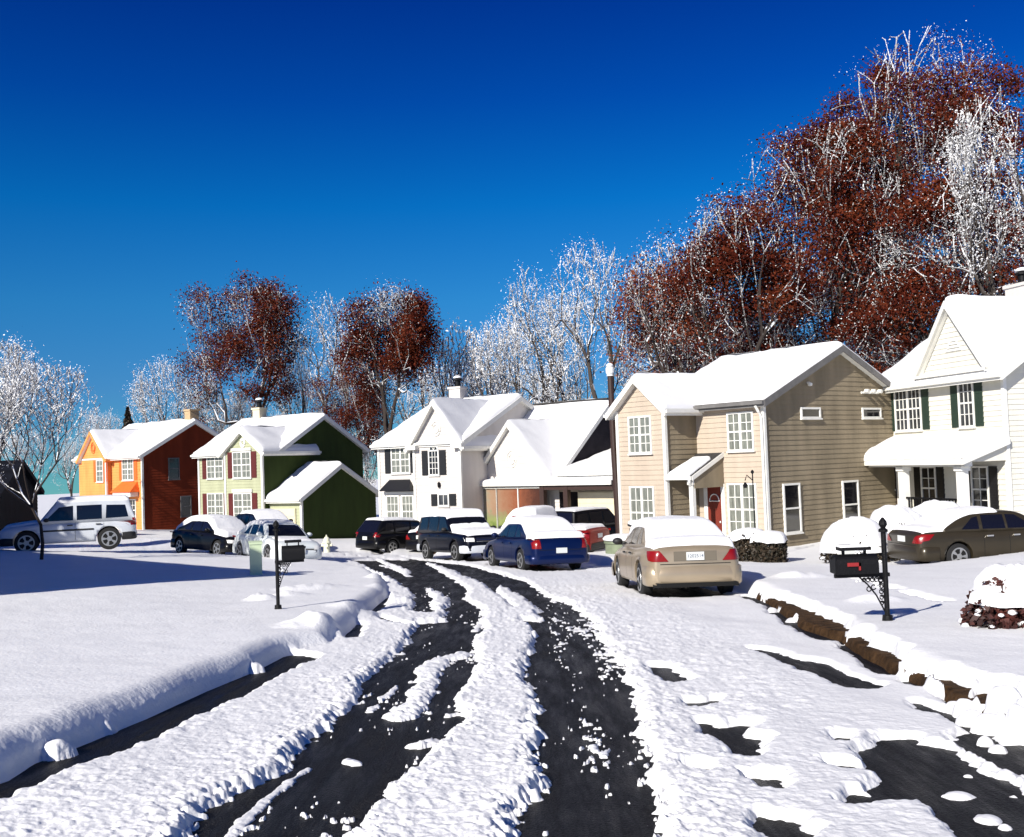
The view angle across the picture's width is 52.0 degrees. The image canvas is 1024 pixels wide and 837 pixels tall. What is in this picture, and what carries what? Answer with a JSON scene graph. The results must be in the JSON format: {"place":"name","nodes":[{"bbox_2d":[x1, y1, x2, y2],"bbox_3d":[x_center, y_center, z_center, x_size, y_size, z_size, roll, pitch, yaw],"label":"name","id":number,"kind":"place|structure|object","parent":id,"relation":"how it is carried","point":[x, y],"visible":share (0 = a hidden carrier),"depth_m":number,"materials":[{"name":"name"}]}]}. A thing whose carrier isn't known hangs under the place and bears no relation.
{"place":"outdoors","nodes":[
{"label":"outdoors","id":0,"kind":"place"},
{"bbox_2d":[0,552,1023,836],"bbox_3d":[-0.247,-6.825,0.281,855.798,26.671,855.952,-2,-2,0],"label":"road","id":1,"kind":"structure","parent":0,"point":[576,802],"depth_m":7.58,"materials":[{"name":"black asphalt"}]},
{"bbox_2d":[0,331,43,457],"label":"bare tree","id":2,"kind":"object","parent":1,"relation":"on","point":[10,350],"visible":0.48,"depth_m":60.35,"materials":[{"name":"white plant"}]},
{"bbox_2d":[51,434,82,496],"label":"bare tree","id":3,"kind":"object","parent":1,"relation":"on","point":[70,486],"visible":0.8,"depth_m":98.56,"materials":[{"name":"white plant"}]},
{"bbox_2d":[72,406,122,453],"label":"bare tree","id":4,"kind":"object","parent":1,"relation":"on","point":[96,426],"visible":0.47,"depth_m":95.75,"materials":[{"name":"white plant"}]},
{"bbox_2d":[125,355,188,422],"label":"bare tree","id":5,"kind":"object","parent":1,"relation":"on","point":[153,410],"visible":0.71,"depth_m":91.70,"materials":[{"name":"white plant"}]},
{"bbox_2d":[162,376,232,433],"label":"bare tree","id":6,"kind":"object","parent":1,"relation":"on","point":[205,418],"visible":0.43,"depth_m":93.29,"materials":[{"name":"white plant"}]},
{"bbox_2d":[208,382,276,432],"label":"bare tree","id":7,"kind":"object","parent":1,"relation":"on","point":[237,411],"visible":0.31,"depth_m":97.22,"materials":[{"name":"white plant"}]},
{"bbox_2d":[232,519,321,558],"bbox_3d":[-8.475,4.393,37.755,2.084,1.547,4.612,5,-6,-34],"label":"parked sedan","id":8,"kind":"object","parent":1,"relation":"on","point":[259,529],"visible":0.84,"depth_m":37.04,"materials":[{"name":"white paint"}]},
{"bbox_2d":[354,428,383,483],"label":"bare tree","id":9,"kind":"object","parent":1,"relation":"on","point":[366,462],"visible":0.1,"depth_m":91.67,"materials":[{"name":"white plant"}]},
{"bbox_2d":[363,444,377,487],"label":"bare tree","id":10,"kind":"object","parent":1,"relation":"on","point":[365,465],"visible":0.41,"depth_m":83.65,"materials":[{"name":"white plant"}]},
{"bbox_2d":[355,517,419,552],"bbox_3d":[-5.013,5.363,48.359,4.384,1.665,2.137,5,-7,-44],"label":"parked hatchback","id":11,"kind":"object","parent":1,"relation":"on","point":[388,534],"visible":0.62,"depth_m":46.98,"materials":[{"name":"black paint"}]},
{"bbox_2d":[405,526,418,549],"bbox_3d":[-2.737,5.255,47.380,2.138,1.569,4.834,-5,-6,32],"label":"parked sedan","id":12,"kind":"object","parent":1,"relation":"on","point":[411,542],"visible":0.08,"depth_m":45.60,"materials":[{"name":"black paint"}]},
{"bbox_2d":[387,361,453,425],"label":"bare tree","id":13,"kind":"object","parent":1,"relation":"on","point":[421,400],"visible":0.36,"depth_m":91.41,"materials":[{"name":"white plant"}]},
{"bbox_2d":[416,508,499,560],"bbox_3d":[-1.900,4.310,39.221,2.220,1.939,4.834,1,-6,-27],"label":"sport utility vehicle","id":14,"kind":"object","parent":1,"relation":"on","point":[459,534],"visible":0.95,"depth_m":38.61,"materials":[{"name":"blue paint"}]},
{"bbox_2d":[0,479,1023,836],"bbox_3d":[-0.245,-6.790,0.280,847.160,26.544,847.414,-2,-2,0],"label":"snow","id":15,"kind":"structure","parent":1,"relation":"on","point":[96,641],"depth_m":9.68,"materials":[{"name":"white snow"}]},
{"bbox_2d":[170,514,249,555],"bbox_3d":[-11.772,4.639,41.901,4.484,1.635,2.066,-3,-7,43],"label":"parked sedan","id":16,"kind":"object","parent":15,"relation":"on","point":[212,533],"visible":0.84,"depth_m":41.30,"materials":[{"name":"black paint"}]},
{"bbox_2d":[248,540,261,574],"bbox_3d":[-6.680,3.712,27.380,0.340,1.030,0.290,-1,-2,-17],"label":"utility pedestal","id":17,"kind":"object","parent":15,"relation":"on","point":[255,550],"visible":0.82,"depth_m":27.27,"materials":[{"name":"green plastic"}]},
{"bbox_2d":[236,509,294,524],"bbox_3d":[-10.973,4.784,46.359,2.084,1.585,4.584,0,-3,-40],"label":"parked sedan","id":18,"kind":"object","parent":15,"relation":"on","point":[245,517],"visible":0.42,"depth_m":45.94,"materials":[{"name":"blue paint"}]},
{"bbox_2d":[273,520,305,608],"bbox_3d":[-3.654,2.513,17.274,0.539,1.690,0.206,-1,-2,-14],"label":"mailbox","id":19,"kind":"object","parent":15,"relation":"on","point":[292,553],"visible":0.99,"depth_m":17.21,"materials":[{"name":"black metal"}]},
{"bbox_2d":[321,535,331,551],"bbox_3d":[-8.088,5.495,45.805,0.480,0.850,0.440,-2,-2,0],"label":"fire hydrant","id":20,"kind":"object","parent":15,"relation":"on","point":[327,544],"visible":0.86,"depth_m":45.72,"materials":[{"name":"white metal"}]},
{"bbox_2d":[481,505,610,555],"bbox_3d":[0.925,4.176,38.737,5.284,1.928,2.267,-4,-3,32],"label":"pickup truck","id":21,"kind":"object","parent":15,"relation":"on","point":[594,533],"visible":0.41,"depth_m":37.66,"materials":[{"name":"red paint"}]},
{"bbox_2d":[749,530,788,562],"bbox_3d":[7.532,3.766,30.752,1.127,0.984,1.019,-2,-2,0],"label":"snowy bush","id":22,"kind":"object","parent":15,"relation":"on","point":[769,546],"visible":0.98,"depth_m":30.42,"materials":[{"name":"brown plant"}]},
{"bbox_2d":[819,516,900,562],"bbox_3d":[9.658,3.401,29.374,2.102,1.347,1.916,-2,-2,0],"label":"snowy bush","id":23,"kind":"object","parent":15,"relation":"on","point":[856,530],"visible":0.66,"depth_m":28.88,"materials":[{"name":"white snow"}]},
{"bbox_2d":[829,517,892,620],"bbox_3d":[4.160,1.925,12.516,0.724,1.469,0.258,-2,-2,0],"label":"mailbox","id":24,"kind":"object","parent":15,"relation":"on","point":[844,565],"visible":0.99,"depth_m":12.49,"materials":[{"name":"black metal"}]},
{"bbox_2d":[870,504,921,553],"bbox_3d":[11.336,3.279,30.890,2.049,1.505,1.980,-2,-2,0],"label":"snowy bush","id":25,"kind":"object","parent":15,"relation":"on","point":[895,515],"visible":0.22,"depth_m":30.39,"materials":[{"name":"white snow"}]},
{"bbox_2d":[911,499,958,515],"bbox_3d":[12.669,3.169,31.395,2.283,1.489,2.067,-2,-2,0],"label":"snowy bush","id":26,"kind":"object","parent":15,"relation":"on","point":[924,508],"visible":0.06,"depth_m":31.02,"materials":[{"name":"white snow"}]},
{"bbox_2d":[483,515,589,569],"bbox_3d":[0.646,3.788,32.376,2.192,1.643,4.884,0,-5,-19],"label":"parked sedan","id":27,"kind":"object","parent":1,"relation":"on","point":[524,542],"visible":0.99,"depth_m":30.61,"materials":[{"name":"blue paint"}]},
{"bbox_2d":[555,506,615,534],"bbox_3d":[3.248,4.528,43.346,2.220,1.831,4.784,-4,-3,40],"label":"suv","id":28,"kind":"object","parent":1,"relation":"on","point":[605,516],"visible":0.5,"depth_m":42.17,"materials":[{"name":"black paint"}]},
{"bbox_2d":[612,515,741,595],"bbox_3d":[3.261,2.777,21.710,2.138,1.540,4.842,-1,-6,-3],"label":"parked sedan","id":29,"kind":"object","parent":1,"relation":"on","point":[671,551],"visible":0.99,"depth_m":19.49,"materials":[{"name":"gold metal"}]},
{"bbox_2d":[645,323,730,372],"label":"oak tree","id":30,"kind":"object","parent":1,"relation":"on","point":[683,361],"visible":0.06,"depth_m":69.93,"materials":[{"name":"brown plant"}]},
{"bbox_2d":[717,309,835,355],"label":"oak tree","id":31,"kind":"object","parent":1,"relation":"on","point":[742,339],"visible":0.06,"depth_m":68.13,"materials":[{"name":"brown plant"}]},
{"bbox_2d":[773,244,914,371],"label":"oak tree","id":32,"kind":"object","parent":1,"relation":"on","point":[825,309],"visible":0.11,"depth_m":70.48,"materials":[{"name":"brown plant"}]},
{"bbox_2d":[806,300,928,373],"bbox_3d":[21.077,-0.566,59.225,9.285,12.648,8.129,-1,-2,-14],"label":"oak tree","id":33,"kind":"object","parent":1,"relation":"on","point":[873,345],"visible":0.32,"depth_m":58.61,"materials":[{"name":"brown plant"}]},
{"bbox_2d":[887,506,1023,563],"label":"parked sedan","id":34,"kind":"object","parent":1,"relation":"on","point":[956,533],"visible":0.98,"depth_m":26.81,"materials":[{"name":"brown paint"}]},
{"bbox_2d":[0,0,1023,494],"label":"sky","id":35,"kind":"structure","parent":0,"point":[148,148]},
{"bbox_2d":[390,552,1005,714],"bbox_3d":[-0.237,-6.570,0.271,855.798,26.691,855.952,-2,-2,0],"label":"ground","id":36,"kind":"structure","parent":0,"point":[821,625],"depth_m":11.85,"materials":[{"name":"soil"}]},
{"bbox_2d":[0,460,44,534],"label":"dark house","id":37,"kind":"structure","parent":36,"relation":"on","point":[13,509],"depth_m":52.89,"materials":[{"name":"grey"}]},
{"bbox_2d":[1,428,49,473],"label":"bare tree","id":38,"kind":"object","parent":36,"relation":"on","point":[18,450],"visible":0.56,"depth_m":98.12,"materials":[{"name":"white plant"}]},
{"bbox_2d":[0,349,101,559],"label":"young tree","id":39,"kind":"object","parent":36,"relation":"on","point":[10,397],"visible":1,"depth_m":31.28,"materials":[{"name":"white plant"}]},
{"bbox_2d":[0,495,136,550],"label":"sport utility vehicle","id":40,"kind":"object","parent":36,"relation":"on","point":[72,519],"visible":0.98,"depth_m":37.79,"materials":[{"name":"silver metal"}]},
{"bbox_2d":[121,406,133,427],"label":"conifer tree","id":41,"kind":"object","parent":36,"relation":"on","point":[127,419],"visible":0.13,"depth_m":83.95,"materials":[{"name":"green plant"}]},
{"bbox_2d":[71,409,218,529],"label":"orange house","id":42,"kind":"structure","parent":36,"relation":"on","point":[149,470],"depth_m":72.21,"materials":[{"name":"wood"}]},
{"bbox_2d":[96,460,103,482],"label":"window","id":43,"kind":"structure","parent":42,"relation":"in","point":[99,463],"depth_m":72.84,"materials":[{"name":"white glass"}]},
{"bbox_2d":[122,459,134,480],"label":"window","id":44,"kind":"structure","parent":42,"relation":"in","point":[127,465],"depth_m":71.14,"materials":[{"name":"white glass"}]},
{"bbox_2d":[129,499,136,521],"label":"window","id":45,"kind":"structure","parent":42,"relation":"in","point":[133,501],"depth_m":70.58,"materials":[{"name":"white glass"}]},
{"bbox_2d":[168,458,180,479],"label":"window","id":46,"kind":"structure","parent":42,"relation":"in","point":[173,463],"depth_m":71.78,"materials":[{"name":"grey glass"}]},
{"bbox_2d":[180,495,191,517],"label":"window","id":47,"kind":"structure","parent":42,"relation":"in","point":[185,501],"depth_m":72.33,"materials":[{"name":"grey glass"}]},
{"bbox_2d":[165,261,321,429],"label":"oak tree","id":48,"kind":"object","parent":36,"relation":"on","point":[273,336],"visible":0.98,"depth_m":89.02,"materials":[{"name":"brown plant"}]},
{"bbox_2d":[190,398,378,538],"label":"green house","id":49,"kind":"structure","parent":36,"relation":"on","point":[304,471],"depth_m":60.80,"materials":[{"name":"green"}]},
{"bbox_2d":[206,457,223,479],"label":"window","id":50,"kind":"structure","parent":49,"relation":"in","point":[215,471],"depth_m":63.16,"materials":[{"name":"white glass"}]},
{"bbox_2d":[207,493,223,514],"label":"window","id":51,"kind":"structure","parent":49,"relation":"in","point":[215,501],"depth_m":63.09,"materials":[{"name":"white glass"}]},
{"bbox_2d":[232,451,251,478],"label":"window","id":52,"kind":"structure","parent":49,"relation":"in","point":[241,461],"depth_m":59.98,"materials":[{"name":"white glass"}]},
{"bbox_2d":[233,493,251,516],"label":"window","id":53,"kind":"structure","parent":49,"relation":"in","point":[241,501],"depth_m":59.98,"materials":[{"name":"white glass"}]},
{"bbox_2d":[276,508,295,523],"bbox_3d":[-12.759,6.062,58.707,1.850,2.050,0.080,-4,-3,33],"label":"garage door","id":54,"kind":"structure","parent":49,"relation":"in","point":[290,513],"depth_m":58.39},
{"bbox_2d":[263,346,318,415],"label":"bare tree","id":55,"kind":"object","parent":36,"relation":"on","point":[303,404],"visible":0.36,"depth_m":95.14,"materials":[{"name":"white plant"}]},
{"bbox_2d":[293,288,367,440],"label":"bare tree","id":56,"kind":"object","parent":36,"relation":"on","point":[323,338],"visible":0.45,"depth_m":87.86,"materials":[{"name":"white plant"}]},
{"bbox_2d":[300,367,406,458],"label":"oak tree","id":57,"kind":"object","parent":36,"relation":"on","point":[364,401],"visible":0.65,"depth_m":82.68,"materials":[{"name":"brown plant"}]},
{"bbox_2d":[327,278,453,468],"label":"oak tree","id":58,"kind":"object","parent":36,"relation":"on","point":[404,345],"visible":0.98,"depth_m":80.10,"materials":[{"name":"brown plant"}]},
{"bbox_2d":[369,375,533,521],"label":"white house","id":59,"kind":"structure","parent":36,"relation":"on","point":[431,455],"depth_m":53.39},
{"bbox_2d":[386,495,399,516],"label":"window","id":60,"kind":"structure","parent":59,"relation":"in","point":[392,501],"depth_m":54.48,"materials":[{"name":"white glass"}]},
{"bbox_2d":[390,448,410,474],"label":"window","id":61,"kind":"structure","parent":59,"relation":"in","point":[400,460],"depth_m":54.24,"materials":[{"name":"white glass"}]},
{"bbox_2d":[401,495,414,518],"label":"window","id":62,"kind":"structure","parent":59,"relation":"in","point":[407,501],"depth_m":53.96,"materials":[{"name":"white glass"}]},
{"bbox_2d":[428,446,439,476],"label":"window","id":63,"kind":"structure","parent":59,"relation":"in","point":[433,452],"depth_m":52.81,"materials":[{"name":"white glass"}]},
{"bbox_2d":[437,493,449,506],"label":"window","id":64,"kind":"structure","parent":59,"relation":"in","point":[443,499],"depth_m":52.44,"materials":[{"name":"white glass"}]},
{"bbox_2d":[428,317,489,396],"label":"bare tree","id":65,"kind":"object","parent":36,"relation":"on","point":[459,370],"visible":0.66,"depth_m":84.47,"materials":[{"name":"white plant"}]},
{"bbox_2d":[444,354,512,396],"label":"bare tree","id":66,"kind":"object","parent":36,"relation":"on","point":[494,386],"visible":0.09,"depth_m":87.52,"materials":[{"name":"white plant"}]},
{"bbox_2d":[461,313,547,402],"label":"bare tree","id":67,"kind":"object","parent":36,"relation":"on","point":[489,345],"visible":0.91,"depth_m":71.46,"materials":[{"name":"white plant"}]},
{"bbox_2d":[492,356,556,404],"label":"bare tree","id":68,"kind":"object","parent":36,"relation":"on","point":[511,390],"visible":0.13,"depth_m":89.76,"materials":[{"name":"white plant"}]},
{"bbox_2d":[488,262,586,402],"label":"bare tree","id":69,"kind":"object","parent":36,"relation":"on","point":[542,355],"visible":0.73,"depth_m":75.76,"materials":[{"name":"white plant"}]},
{"bbox_2d":[480,398,614,527],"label":"gabled house","id":70,"kind":"structure","parent":36,"relation":"on","point":[556,455],"depth_m":52.66,"materials":[{"name":"white"}]},
{"bbox_2d":[578,491,614,514],"bbox_3d":[4.036,4.881,49.640,2.200,2.850,0.080,-4,-3,42],"label":"garage door","id":71,"kind":"structure","parent":70,"relation":"in","point":[601,498],"depth_m":49.59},
{"bbox_2d":[522,351,591,403],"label":"bare tree","id":72,"kind":"object","parent":36,"relation":"on","point":[567,395],"visible":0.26,"depth_m":79.80,"materials":[{"name":"white plant"}]},
{"bbox_2d":[531,232,647,402],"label":"bare tree","id":73,"kind":"object","parent":36,"relation":"on","point":[580,342],"visible":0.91,"depth_m":70.58,"materials":[{"name":"white plant"}]},
{"bbox_2d":[606,363,619,533],"bbox_3d":[4.021,1.668,40.960,0.460,7.710,0.340,-2,-2,0],"label":"lamp post","id":74,"kind":"object","parent":36,"relation":"on","point":[609,370],"visible":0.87,"depth_m":40.88,"materials":[{"name":"black metal"}]},
{"bbox_2d":[603,533,628,553],"bbox_3d":[3.725,4.410,35.343,1.320,1.060,1.320,-2,-2,-11],"label":"utility box","id":75,"kind":"object","parent":36,"relation":"on","point":[611,547],"visible":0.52,"depth_m":34.96,"materials":[{"name":"green metal"}]},
{"bbox_2d":[598,334,657,399],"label":"bare tree","id":76,"kind":"object","parent":36,"relation":"on","point":[621,384],"visible":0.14,"depth_m":73.89,"materials":[{"name":"white plant"}]},
{"bbox_2d":[627,520,636,530],"bbox_3d":[4.103,3.974,33.392,0.600,1.500,0.790,-1,-3,-20],"label":"mailbox","id":77,"kind":"object","parent":36,"relation":"on","point":[630,523],"visible":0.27,"depth_m":33.43,"materials":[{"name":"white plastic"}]},
{"bbox_2d":[597,220,744,389],"bbox_3d":[9.838,-2.611,64.542,9.328,19.470,9.784,-2,-2,0],"label":"oak tree","id":78,"kind":"object","parent":36,"relation":"on","point":[645,294],"visible":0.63,"depth_m":64.04,"materials":[{"name":"plant"}]},
{"bbox_2d":[622,266,759,375],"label":"oak tree","id":79,"kind":"object","parent":36,"relation":"on","point":[731,341],"visible":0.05,"depth_m":75.20,"materials":[{"name":"brown plant"}]},
{"bbox_2d":[649,177,839,369],"bbox_3d":[13.240,-3.564,60.389,10.631,20.045,9.894,-2,-2,0],"label":"oak tree","id":80,"kind":"object","parent":36,"relation":"on","point":[720,258],"visible":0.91,"depth_m":59.38,"materials":[{"name":"brown plant"}]},
{"bbox_2d":[730,527,763,561],"bbox_3d":[7.097,3.798,31.467,1.128,1.067,1.069,-2,-2,0],"label":"snowy bush","id":81,"kind":"object","parent":36,"relation":"on","point":[740,537],"visible":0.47,"depth_m":31.14,"materials":[{"name":"white snow"}]},
{"bbox_2d":[743,470,755,527],"bbox_3d":[7.421,3.190,32.685,0.360,3.177,0.140,-2,-2,0],"label":"garden hook","id":82,"kind":"object","parent":36,"relation":"on","point":[745,483],"visible":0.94,"depth_m":32.70,"materials":[{"name":"black metal"}]},
{"bbox_2d":[603,341,896,546],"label":"beige house","id":83,"kind":"structure","parent":36,"relation":"on","point":[800,431],"depth_m":38.13,"materials":[{"name":"beige wood"}]},
{"bbox_2d":[627,415,652,454],"bbox_3d":[4.680,0.621,38.476,0.110,1.430,1.220,0,-3,-39],"label":"window","id":84,"kind":"structure","parent":83,"relation":"in","point":[640,440],"depth_m":38.44,"materials":[{"name":"white glass"}]},
{"bbox_2d":[629,486,655,527],"bbox_3d":[4.764,3.464,38.382,0.110,1.980,1.300,0,-3,-39],"label":"window","id":85,"kind":"structure","parent":83,"relation":"in","point":[641,498],"depth_m":38.39,"materials":[{"name":"clear glass"}]},
{"bbox_2d":[707,487,721,530],"bbox_3d":[7.332,3.547,37.919,0.105,2.170,0.640,0,-3,-39],"label":"door","id":86,"kind":"structure","parent":83,"relation":"in","point":[714,493],"depth_m":37.92,"materials":[{"name":"red wood"}]},
{"bbox_2d":[726,411,755,452],"bbox_3d":[8.046,0.480,37.025,0.110,1.430,1.220,0,-3,-39],"label":"window","id":87,"kind":"structure","parent":83,"relation":"in","point":[740,425],"depth_m":37.00,"materials":[{"name":"clear glass"}]},
{"bbox_2d":[727,483,758,536],"bbox_3d":[8.110,3.224,36.953,0.110,1.900,1.350,0,-3,-39],"label":"window","id":88,"kind":"structure","parent":83,"relation":"in","point":[739,498],"depth_m":36.97,"materials":[{"name":"white glass"}]},
{"bbox_2d":[782,483,803,535],"bbox_3d":[9.886,3.181,36.977,1.040,1.800,0.110,0,-3,-39],"label":"window","id":89,"kind":"structure","parent":83,"relation":"in","point":[792,511],"depth_m":37.00,"materials":[{"name":"clear glass"}]},
{"bbox_2d":[800,407,822,419],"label":"window","id":90,"kind":"structure","parent":83,"relation":"in","point":[806,413],"depth_m":37.96,"materials":[{"name":"clear glass"}]},
{"bbox_2d":[841,480,859,518],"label":"window","id":91,"kind":"structure","parent":83,"relation":"in","point":[850,488],"depth_m":39.28,"materials":[{"name":"clear glass"}]},
{"bbox_2d":[861,408,882,419],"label":"window","id":92,"kind":"structure","parent":83,"relation":"in","point":[867,413],"depth_m":40.43,"materials":[{"name":"clear glass"}]},
{"bbox_2d":[716,107,938,371],"bbox_3d":[18.721,-6.190,61.938,13.067,24.696,12.694,-2,-2,0],"label":"oak tree","id":93,"kind":"object","parent":36,"relation":"on","point":[844,155],"visible":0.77,"depth_m":60.09,"materials":[{"name":"brown plant"}]},
{"bbox_2d":[785,19,1023,333],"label":"oak tree","id":94,"kind":"object","parent":36,"relation":"on","point":[939,112],"visible":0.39,"depth_m":63.23,"materials":[{"name":"brown plant"}]},
{"bbox_2d":[830,226,1014,365],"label":"oak tree","id":95,"kind":"object","parent":36,"relation":"on","point":[961,275],"visible":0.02,"depth_m":73.06,"materials":[{"name":"brown plant"}]},
{"bbox_2d":[850,162,1023,364],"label":"oak tree","id":96,"kind":"object","parent":36,"relation":"on","point":[923,218],"visible":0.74,"depth_m":54.66,"materials":[{"name":"brown plant"}]},
{"bbox_2d":[864,267,1023,514],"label":"cream house","id":97,"kind":"structure","parent":36,"relation":"on","point":[955,389],"depth_m":37.20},
{"bbox_2d":[895,467,898,503],"bbox_3d":[14.995,2.769,41.550,0.125,2.050,0.960,-1,-2,-15],"label":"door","id":98,"kind":"structure","parent":97,"relation":"in","point":[896,472],"depth_m":41.15,"materials":[{"name":"paint"}]},
{"bbox_2d":[893,389,922,432],"bbox_3d":[15.229,-0.340,40.428,0.110,1.730,1.700,-1,-2,-15],"label":"window","id":99,"kind":"structure","parent":97,"relation":"in","point":[907,404],"depth_m":40.39,"materials":[{"name":"clear glass"}]},
{"bbox_2d":[920,467,936,501],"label":"window","id":100,"kind":"structure","parent":97,"relation":"in","point":[928,481],"depth_m":39.32,"materials":[{"name":"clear glass"}]},
{"bbox_2d":[957,383,975,428],"bbox_3d":[16.081,-0.529,37.204,0.110,1.780,0.880,-1,-2,-15],"label":"window","id":101,"kind":"structure","parent":97,"relation":"in","point":[965,392],"depth_m":37.21,"materials":[{"name":"clear glass"}]},
{"bbox_2d":[970,466,989,506],"bbox_3d":[16.315,2.492,36.610,0.110,1.680,0.950,-1,-2,-15],"label":"window","id":102,"kind":"structure","parent":97,"relation":"in","point":[979,475],"depth_m":36.61,"materials":[{"name":"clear glass"}]},
{"bbox_2d":[924,81,1023,309],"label":"bare tree","id":103,"kind":"object","parent":36,"relation":"on","point":[975,207],"visible":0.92,"depth_m":52.21,"materials":[{"name":"white plant"}]},
{"bbox_2d":[958,563,1023,629],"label":"snowy bush","id":104,"kind":"object","parent":36,"relation":"on","point":[996,592],"visible":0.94,"depth_m":11.41,"materials":[{"name":"white snow"}]},
{"bbox_2d":[1017,612,1023,628],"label":"snowy bush","id":105,"kind":"object","parent":36,"relation":"on","point":[1022,622],"visible":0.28,"depth_m":11.27,"materials":[{"name":"red plant"}]},
{"bbox_2d":[836,543,854,553],"bbox_3d":[7.857,3.319,24.673,0.340,0.730,0.290,-1,-2,-17],"label":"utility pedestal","id":106,"kind":"object","parent":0,"point":[848,552],"visible":0.14,"depth_m":24.59,"materials":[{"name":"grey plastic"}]}
]}

